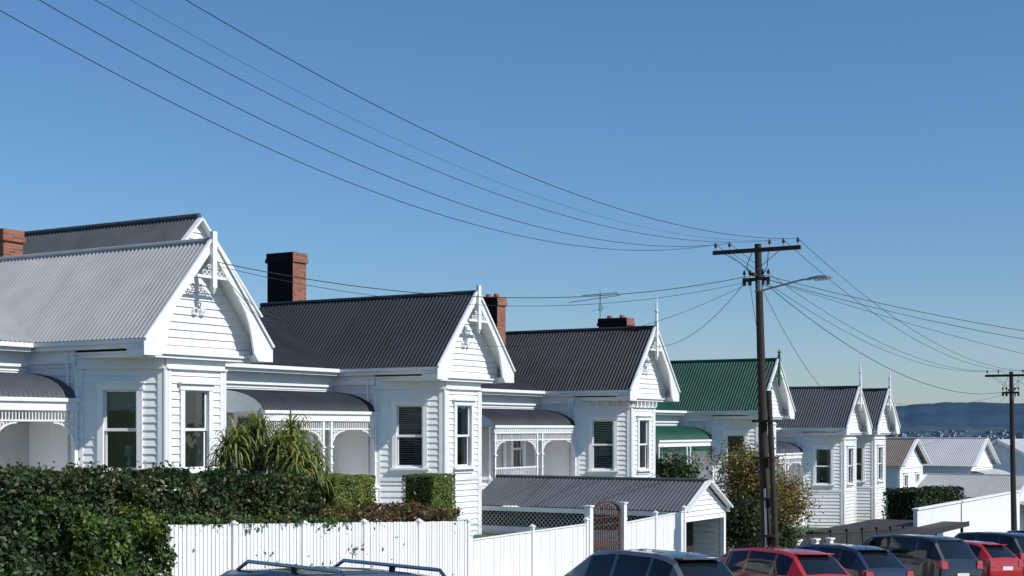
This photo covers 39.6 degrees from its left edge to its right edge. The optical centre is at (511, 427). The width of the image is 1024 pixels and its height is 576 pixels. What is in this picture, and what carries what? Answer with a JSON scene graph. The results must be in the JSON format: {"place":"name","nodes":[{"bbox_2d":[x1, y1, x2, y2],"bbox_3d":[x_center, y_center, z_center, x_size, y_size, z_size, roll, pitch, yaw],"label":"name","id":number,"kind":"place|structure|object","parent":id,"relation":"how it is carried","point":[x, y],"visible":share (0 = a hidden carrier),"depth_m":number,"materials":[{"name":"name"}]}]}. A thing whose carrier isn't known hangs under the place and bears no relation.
{"place":"outdoors","nodes":[
{"label":"outdoors","id":0,"kind":"place"},
{"bbox_2d":[0,0,1023,405],"label":"sky","id":1,"kind":"structure","parent":0,"point":[886,137],"materials":[{"name":"blue"}]},
{"bbox_2d":[473,527,823,551],"bbox_3d":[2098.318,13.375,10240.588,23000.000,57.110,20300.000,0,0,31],"label":"ground","id":2,"kind":"structure","parent":0,"point":[496,534],"depth_m":54.86,"materials":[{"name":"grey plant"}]},
{"bbox_2d":[0,496,87,575],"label":"garden hedge","id":3,"kind":"object","parent":2,"relation":"on","point":[25,548],"visible":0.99,"depth_m":22.04,"materials":[{"name":"green plant"}]},
{"bbox_2d":[35,491,177,575],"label":"creeper bush","id":4,"kind":"object","parent":2,"relation":"on","point":[108,547],"visible":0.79,"depth_m":23.30,"materials":[{"name":"green plant"}]},
{"bbox_2d":[0,260,251,491],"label":"weatherboard walls","id":5,"kind":"structure","parent":2,"relation":"on","point":[218,325],"depth_m":34.77,"materials":[{"name":"white paint"}]},
{"bbox_2d":[0,237,250,352],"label":"roof","id":6,"kind":"structure","parent":5,"relation":"on","point":[112,293],"depth_m":35.39,"materials":[{"name":"grey metal"}]},
{"bbox_2d":[0,228,25,256],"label":"chimney","id":7,"kind":"object","parent":6,"relation":"on","point":[12,241],"visible":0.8,"depth_m":41.58,"materials":[{"name":"red brick"}]},
{"bbox_2d":[0,239,274,490],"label":"trim","id":8,"kind":"structure","parent":2,"relation":"on","point":[149,350],"depth_m":34.30,"materials":[{"name":"white paint"}]},
{"bbox_2d":[0,372,75,397],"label":"verandah roof","id":9,"kind":"structure","parent":8,"relation":"on","point":[25,385],"depth_m":33.64,"materials":[{"name":"grey metal"}]},
{"bbox_2d":[0,231,228,440],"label":"fretwork","id":10,"kind":"object","parent":8,"relation":"on","point":[212,275],"visible":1,"depth_m":34.30,"materials":[{"name":"white paint"}]},
{"bbox_2d":[107,392,205,467],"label":"window interiors","id":11,"kind":"object","parent":8,"relation":"attached to","point":[121,409],"depth_m":34.86,"materials":[{"name":"black glass"}]},
{"bbox_2d":[0,458,325,524],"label":"garden hedge","id":12,"kind":"object","parent":2,"relation":"on","point":[219,492],"visible":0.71,"depth_m":25.67,"materials":[{"name":"green plant"}]},
{"bbox_2d":[181,217,262,363],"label":"gable","id":13,"kind":"structure","parent":2,"relation":"on","point":[199,228],"depth_m":41.56,"materials":[{"name":"white paint"}]},
{"bbox_2d":[23,213,200,254],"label":"roof","id":14,"kind":"structure","parent":13,"relation":"on","point":[148,230],"depth_m":42.82,"materials":[{"name":"grey metal"}]},
{"bbox_2d":[111,509,351,567],"bbox_3d":[-5.210,2.492,27.103,0.948,2.340,6.362,0,0,31],"label":"creeper bush","id":15,"kind":"object","parent":2,"relation":"on","point":[241,519],"visible":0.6,"depth_m":26.84,"materials":[{"name":"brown plant"}]},
{"bbox_2d":[30,518,471,575],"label":"picket fence","id":16,"kind":"object","parent":2,"relation":"on","point":[442,545],"visible":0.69,"depth_m":28.85,"materials":[{"name":"white paint"}]},
{"bbox_2d":[200,407,341,510],"bbox_3d":[-5.413,1.264,32.159,3.220,3.514,2.647,0,0,14],"label":"cabbage tree","id":17,"kind":"object","parent":2,"relation":"on","point":[288,451],"visible":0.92,"depth_m":31.68,"materials":[{"name":"green plant"}]},
{"bbox_2d":[301,473,376,521],"bbox_3d":[-4.317,2.164,33.917,1.601,2.148,1.715,0,0,31],"label":"box hedge","id":18,"kind":"object","parent":2,"relation":"on","point":[353,488],"visible":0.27,"depth_m":33.42,"materials":[{"name":"green plant"}]},
{"bbox_2d":[226,312,497,534],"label":"weatherboard walls","id":19,"kind":"structure","parent":2,"relation":"on","point":[350,446],"depth_m":44.97,"materials":[{"name":"white paint"}]},
{"bbox_2d":[244,290,500,374],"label":"roof","id":20,"kind":"structure","parent":19,"relation":"on","point":[365,332],"depth_m":45.78,"materials":[{"name":"grey metal"}]},
{"bbox_2d":[265,252,308,301],"bbox_3d":[-8.225,-4.175,51.938,1.320,4.350,0.870,0,0,31],"label":"chimney","id":21,"kind":"object","parent":20,"relation":"on","point":[289,264],"visible":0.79,"depth_m":51.62,"materials":[{"name":"brick"}]},
{"bbox_2d":[225,291,515,534],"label":"trim","id":22,"kind":"structure","parent":2,"relation":"on","point":[438,375],"depth_m":44.51,"materials":[{"name":"white paint"}]},
{"bbox_2d":[226,388,374,411],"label":"verandah roof","id":23,"kind":"structure","parent":22,"relation":"on","point":[298,400],"depth_m":42.39,"materials":[{"name":"grey metal"}]},
{"bbox_2d":[238,407,466,464],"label":"window interiors","id":24,"kind":"object","parent":22,"relation":"attached to","point":[410,423],"depth_m":45.13,"materials":[{"name":"grey"}]},
{"bbox_2d":[267,285,487,471],"bbox_3d":[-4.366,-1.405,43.401,8.262,6.190,1.925,0,0,-38],"label":"fretwork","id":25,"kind":"object","parent":22,"relation":"on","point":[478,319],"visible":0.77,"depth_m":43.94,"materials":[{"name":"white paint"}]},
{"bbox_2d":[302,491,462,574],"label":"rusty hedge","id":26,"kind":"object","parent":2,"relation":"on","point":[393,512],"visible":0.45,"depth_m":31.39,"materials":[{"name":"brown plant"}]},
{"bbox_2d":[401,473,456,519],"bbox_3d":[-2.198,2.309,37.714,1.095,2.240,1.219,0,0,31],"label":"box hedge","id":27,"kind":"object","parent":2,"relation":"on","point":[431,489],"visible":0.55,"depth_m":37.35,"materials":[{"name":"green plant"}]},
{"bbox_2d":[470,517,589,575],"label":"board fence","id":28,"kind":"object","parent":2,"relation":"on","point":[560,551],"visible":0.99,"depth_m":35.98,"materials":[{"name":"white paint"}]},
{"bbox_2d":[482,347,665,524],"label":"weatherboard walls","id":29,"kind":"structure","parent":2,"relation":"on","point":[555,458],"depth_m":56.00,"materials":[{"name":"white paint"}]},
{"bbox_2d":[481,325,669,392],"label":"roof","id":30,"kind":"structure","parent":29,"relation":"on","point":[611,361],"depth_m":56.81,"materials":[{"name":"metal"}]},
{"bbox_2d":[483,296,507,347],"bbox_3d":[-0.796,-3.175,58.432,0.970,4.350,0.770,0,0,31],"label":"chimney","id":31,"kind":"object","parent":30,"relation":"on","point":[498,314],"visible":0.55,"depth_m":58.13,"materials":[{"name":"brick"}]},
{"bbox_2d":[597,317,634,327],"bbox_3d":[4.710,-2.975,64.452,1.520,3.950,0.820,0,0,31],"label":"chimney","id":32,"kind":"object","parent":30,"relation":"on","point":[615,322],"visible":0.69,"depth_m":64.09,"materials":[{"name":"brick"}]},
{"bbox_2d":[569,291,619,317],"bbox_3d":[3.837,-4.600,64.746,2.602,3.200,0.700,0,0,31],"label":"tv antenna","id":33,"kind":"object","parent":32,"relation":"attached to","point":[600,310],"visible":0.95,"depth_m":64.62,"materials":[{"name":"metal"}]},
{"bbox_2d":[481,326,680,490],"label":"trim","id":34,"kind":"structure","parent":2,"relation":"on","point":[604,398],"depth_m":55.70,"materials":[{"name":"white paint"}]},
{"bbox_2d":[482,408,574,424],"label":"verandah roof","id":35,"kind":"structure","parent":34,"relation":"on","point":[495,416],"depth_m":53.33,"materials":[{"name":"metal"}]},
{"bbox_2d":[491,422,644,480],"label":"window interiors","id":36,"kind":"object","parent":34,"relation":"attached to","point":[603,456],"depth_m":55.98,"materials":[{"name":"grey"}]},
{"bbox_2d":[493,295,662,474],"bbox_3d":[2.149,-1.570,54.287,9.028,7.340,2.012,0,0,-41],"label":"fretwork","id":37,"kind":"object","parent":34,"relation":"on","point":[570,435],"visible":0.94,"depth_m":53.17,"materials":[{"name":"white paint"}]},
{"bbox_2d":[583,501,627,555],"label":"garden gate","id":38,"kind":"structure","parent":2,"relation":"on","point":[621,509],"depth_m":39.57,"materials":[{"name":"white paint"}]},
{"bbox_2d":[482,474,732,557],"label":"garage","id":39,"kind":"structure","parent":2,"relation":"on","point":[546,501],"depth_m":47.05,"materials":[{"name":"metal"}]},
{"bbox_2d":[484,510,692,552],"bbox_3d":[2.832,3.975,47.711,7.300,2.650,3.000,0,0,31],"label":"dark door and lining","id":40,"kind":"structure","parent":39,"relation":"in","point":[689,525],"depth_m":47.35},
{"bbox_2d":[627,505,686,551],"bbox_3d":[4.262,3.596,42.232,0.135,2.392,4.240,0,0,31],"label":"board fence","id":41,"kind":"object","parent":2,"relation":"on","point":[663,532],"visible":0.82,"depth_m":42.45,"materials":[{"name":"white paint"}]},
{"bbox_2d":[655,447,707,477],"bbox_3d":[6.320,2.489,62.196,4.631,3.421,3.136,0,0,31],"label":"garden tree","id":42,"kind":"object","parent":2,"relation":"on","point":[669,468],"visible":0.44,"depth_m":61.14,"materials":[{"name":"green plant"}]},
{"bbox_2d":[655,379,783,495],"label":"weatherboard walls","id":43,"kind":"structure","parent":2,"relation":"on","point":[777,407],"depth_m":67.61,"materials":[{"name":"white paint"}]},
{"bbox_2d":[655,358,787,410],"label":"roof","id":44,"kind":"structure","parent":43,"relation":"on","point":[719,385],"depth_m":68.33,"materials":[{"name":"green metal"}]},
{"bbox_2d":[655,357,795,494],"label":"trim","id":45,"kind":"structure","parent":2,"relation":"on","point":[717,417],"depth_m":67.38,"materials":[{"name":"white paint"}]},
{"bbox_2d":[655,426,712,439],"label":"verandah roof","id":46,"kind":"structure","parent":45,"relation":"on","point":[676,433],"depth_m":65.24,"materials":[{"name":"green metal"}]},
{"bbox_2d":[663,436,742,474],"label":"window interiors","id":47,"kind":"object","parent":45,"relation":"attached to","point":[735,440],"depth_m":67.99,"materials":[{"name":"grey"}]},
{"bbox_2d":[657,349,782,460],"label":"fretwork","id":48,"kind":"object","parent":45,"relation":"on","point":[683,449],"visible":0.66,"depth_m":66.10,"materials":[{"name":"white paint"}]},
{"bbox_2d":[713,237,800,546],"bbox_3d":[7.353,-0.398,42.554,2.760,10.405,0.950,0,0,31],"label":"utility pole","id":49,"kind":"object","parent":2,"relation":"on","point":[766,441],"visible":0.98,"depth_m":42.33,"materials":[{"name":"wood"}]},
{"bbox_2d":[0,0,1023,445],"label":"overhead wires","id":50,"kind":"object","parent":49,"relation":"attached to","point":[536,226],"visible":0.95,"depth_m":36.00,"materials":[{"name":"black"}]},
{"bbox_2d":[755,275,832,292],"bbox_3d":[8.232,-4.221,41.702,2.394,0.397,0.252,0,0,31],"label":"street lamp","id":51,"kind":"object","parent":49,"relation":"attached to","point":[820,277],"visible":1,"depth_m":41.44,"materials":[{"name":"metal"}]},
{"bbox_2d":[720,478,796,552],"bbox_3d":[7.872,3.532,50.173,4.185,3.535,3.995,0,0,6],"label":"garden tree","id":52,"kind":"object","parent":2,"relation":"on","point":[743,524],"visible":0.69,"depth_m":49.25,"materials":[{"name":"green plant"}]},
{"bbox_2d":[697,429,829,547],"bbox_3d":[9.148,2.674,51.320,4.409,5.252,4.893,0,0,31],"label":"autumn tree","id":53,"kind":"object","parent":2,"relation":"on","point":[746,468],"visible":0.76,"depth_m":50.49,"materials":[{"name":"brown plant"}]},
{"bbox_2d":[710,437,820,507],"bbox_3d":[9.623,2.801,53.227,4.379,4.999,3.608,0,0,31],"label":"autumn tree","id":54,"kind":"object","parent":2,"relation":"on","point":[794,483],"visible":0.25,"depth_m":52.64,"materials":[{"name":"brown plant"}]},
{"bbox_2d":[735,511,815,547],"bbox_3d":[9.642,4.070,52.333,3.515,2.748,3.433,0,0,31],"label":"garden tree","id":55,"kind":"object","parent":2,"relation":"on","point":[788,542],"visible":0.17,"depth_m":51.69,"materials":[{"name":"green plant"}]},
{"bbox_2d":[793,537,834,545],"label":"gate pillars","id":56,"kind":"structure","parent":2,"relation":"on","point":[827,540],"depth_m":54.06,"materials":[{"name":"white paint"}]},
{"bbox_2d":[776,405,890,527],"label":"weatherboard walls","id":57,"kind":"structure","parent":2,"relation":"on","point":[832,513],"depth_m":78.55,"materials":[{"name":"white paint"}]},
{"bbox_2d":[776,385,900,525],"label":"trim","id":58,"kind":"structure","parent":2,"relation":"on","point":[843,435],"depth_m":78.58,"materials":[{"name":"white paint"}]},
{"bbox_2d":[776,441,802,453],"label":"verandah roof","id":59,"kind":"structure","parent":58,"relation":"on","point":[790,448],"depth_m":77.08,"materials":[{"name":"grey metal"}]},
{"bbox_2d":[776,356,891,494],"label":"fretwork","id":60,"kind":"object","parent":58,"relation":"on","point":[800,460],"visible":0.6,"depth_m":78.62,"materials":[{"name":"white paint"}]},
{"bbox_2d":[776,386,894,427],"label":"roof","id":61,"kind":"structure","parent":58,"relation":"on","point":[817,406],"depth_m":79.05,"materials":[{"name":"grey metal"}]},
{"bbox_2d":[816,448,879,482],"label":"window interiors","id":62,"kind":"object","parent":58,"relation":"attached to","point":[823,473],"depth_m":78.78,"materials":[{"name":"grey glass"}]},
{"bbox_2d":[792,525,904,544],"bbox_3d":[14.104,4.959,58.521,0.135,2.318,14.503,0,0,31],"label":"timber fence","id":63,"kind":"object","parent":2,"relation":"on","point":[856,537],"visible":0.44,"depth_m":57.81,"materials":[{"name":"black wood"}]},
{"bbox_2d":[806,519,968,535],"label":"carport","id":64,"kind":"object","parent":2,"relation":"on","point":[935,529],"visible":0.38,"depth_m":66.54,"materials":[{"name":"grey metal"}]},
{"bbox_2d":[886,438,931,517],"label":"weatherboard cottage","id":65,"kind":"structure","parent":2,"relation":"on","point":[907,459],"depth_m":94.89,"materials":[{"name":"white paint"}]},
{"bbox_2d":[899,474,916,486],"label":"window interiors","id":66,"kind":"structure","parent":65,"relation":"in","point":[899,474],"depth_m":94.89,"materials":[{"name":"grey"}]},
{"bbox_2d":[881,484,965,519],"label":"garden hedge","id":67,"kind":"object","parent":2,"relation":"on","point":[903,503],"visible":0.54,"depth_m":74.75,"materials":[{"name":"green plant"}]},
{"bbox_2d":[885,437,1009,473],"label":"weatherboard cottage","id":68,"kind":"structure","parent":2,"relation":"on","point":[963,455],"depth_m":105.95,"materials":[{"name":"white paint"}]},
{"bbox_2d":[912,490,1020,536],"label":"masonry wall","id":69,"kind":"structure","parent":2,"relation":"on","point":[992,512],"depth_m":75.98,"materials":[{"name":"white paint"}]},
{"bbox_2d":[915,473,1023,529],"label":"weatherboard cottage","id":70,"kind":"structure","parent":2,"relation":"on","point":[975,485],"depth_m":94.97,"materials":[{"name":"white paint"}]},
{"bbox_2d":[985,369,1023,529],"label":"utility pole","id":71,"kind":"object","parent":2,"relation":"on","point":[1012,393],"visible":0.98,"depth_m":72.10,"materials":[{"name":"wood"}]},
{"bbox_2d":[991,439,1023,474],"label":"weatherboard cottage","id":72,"kind":"structure","parent":2,"relation":"on","point":[1001,447],"depth_m":113.03,"materials":[{"name":"white paint"}]},
{"bbox_2d":[863,425,1023,440],"bbox_3d":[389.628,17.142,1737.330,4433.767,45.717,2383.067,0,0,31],"label":"shore land","id":73,"kind":"structure","parent":0,"point":[931,429],"depth_m":2188.03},
{"bbox_2d":[862,430,1023,439],"bbox_3d":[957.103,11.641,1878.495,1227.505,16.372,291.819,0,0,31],"label":"distant suburb","id":74,"kind":"object","parent":73,"relation":"on","point":[989,435],"visible":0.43,"depth_m":2061.69,"materials":[{"name":"white"}]},
{"bbox_2d":[895,402,1023,429],"bbox_3d":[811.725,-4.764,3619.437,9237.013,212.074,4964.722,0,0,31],"label":"hills","id":75,"kind":"structure","parent":0,"point":[949,415],"depth_m":4330.13,"materials":[{"name":"blue"}]},
{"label":"road","id":76,"kind":"structure","parent":0,"visible":0},
{"bbox_2d":[220,559,445,575],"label":"parked wagon","id":77,"kind":"object","parent":76,"relation":"on","point":[281,569],"visible":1,"depth_m":13.94,"materials":[{"name":"grey paint"}]},
{"bbox_2d":[564,538,734,575],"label":"parked car","id":78,"kind":"object","parent":76,"relation":"on","point":[641,562],"visible":1,"depth_m":24.14,"materials":[{"name":"grey paint"}]},
{"bbox_2d":[720,538,850,575],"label":"parked hatchback","id":79,"kind":"object","parent":76,"relation":"on","point":[767,561],"visible":0.76,"depth_m":30.92,"materials":[{"name":"red paint"}]},
{"bbox_2d":[795,535,913,575],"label":"parked car","id":80,"kind":"object","parent":76,"relation":"on","point":[857,560],"visible":0.47,"depth_m":34.43,"materials":[{"name":"blue paint"}]},
{"bbox_2d":[861,534,983,575],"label":"parked suv","id":81,"kind":"object","parent":76,"relation":"on","point":[925,555],"visible":0.52,"depth_m":39.87,"materials":[{"name":"black paint"}]},
{"bbox_2d":[954,531,1023,575],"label":"parked suv","id":82,"kind":"object","parent":76,"relation":"on","point":[1014,542],"visible":0.18,"depth_m":48.83,"materials":[{"name":"grey paint"}]},
{"bbox_2d":[963,535,1023,575],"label":"parked hatchback","id":83,"kind":"object","parent":76,"relation":"on","point":[996,559],"visible":0.38,"depth_m":45.20,"materials":[{"name":"red paint"}]},
{"bbox_2d":[1007,530,1023,532],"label":"parked suv","id":84,"kind":"object","parent":76,"relation":"on","point":[1017,531],"visible":0.03,"depth_m":57.72,"materials":[{"name":"grey paint"}]}
]}

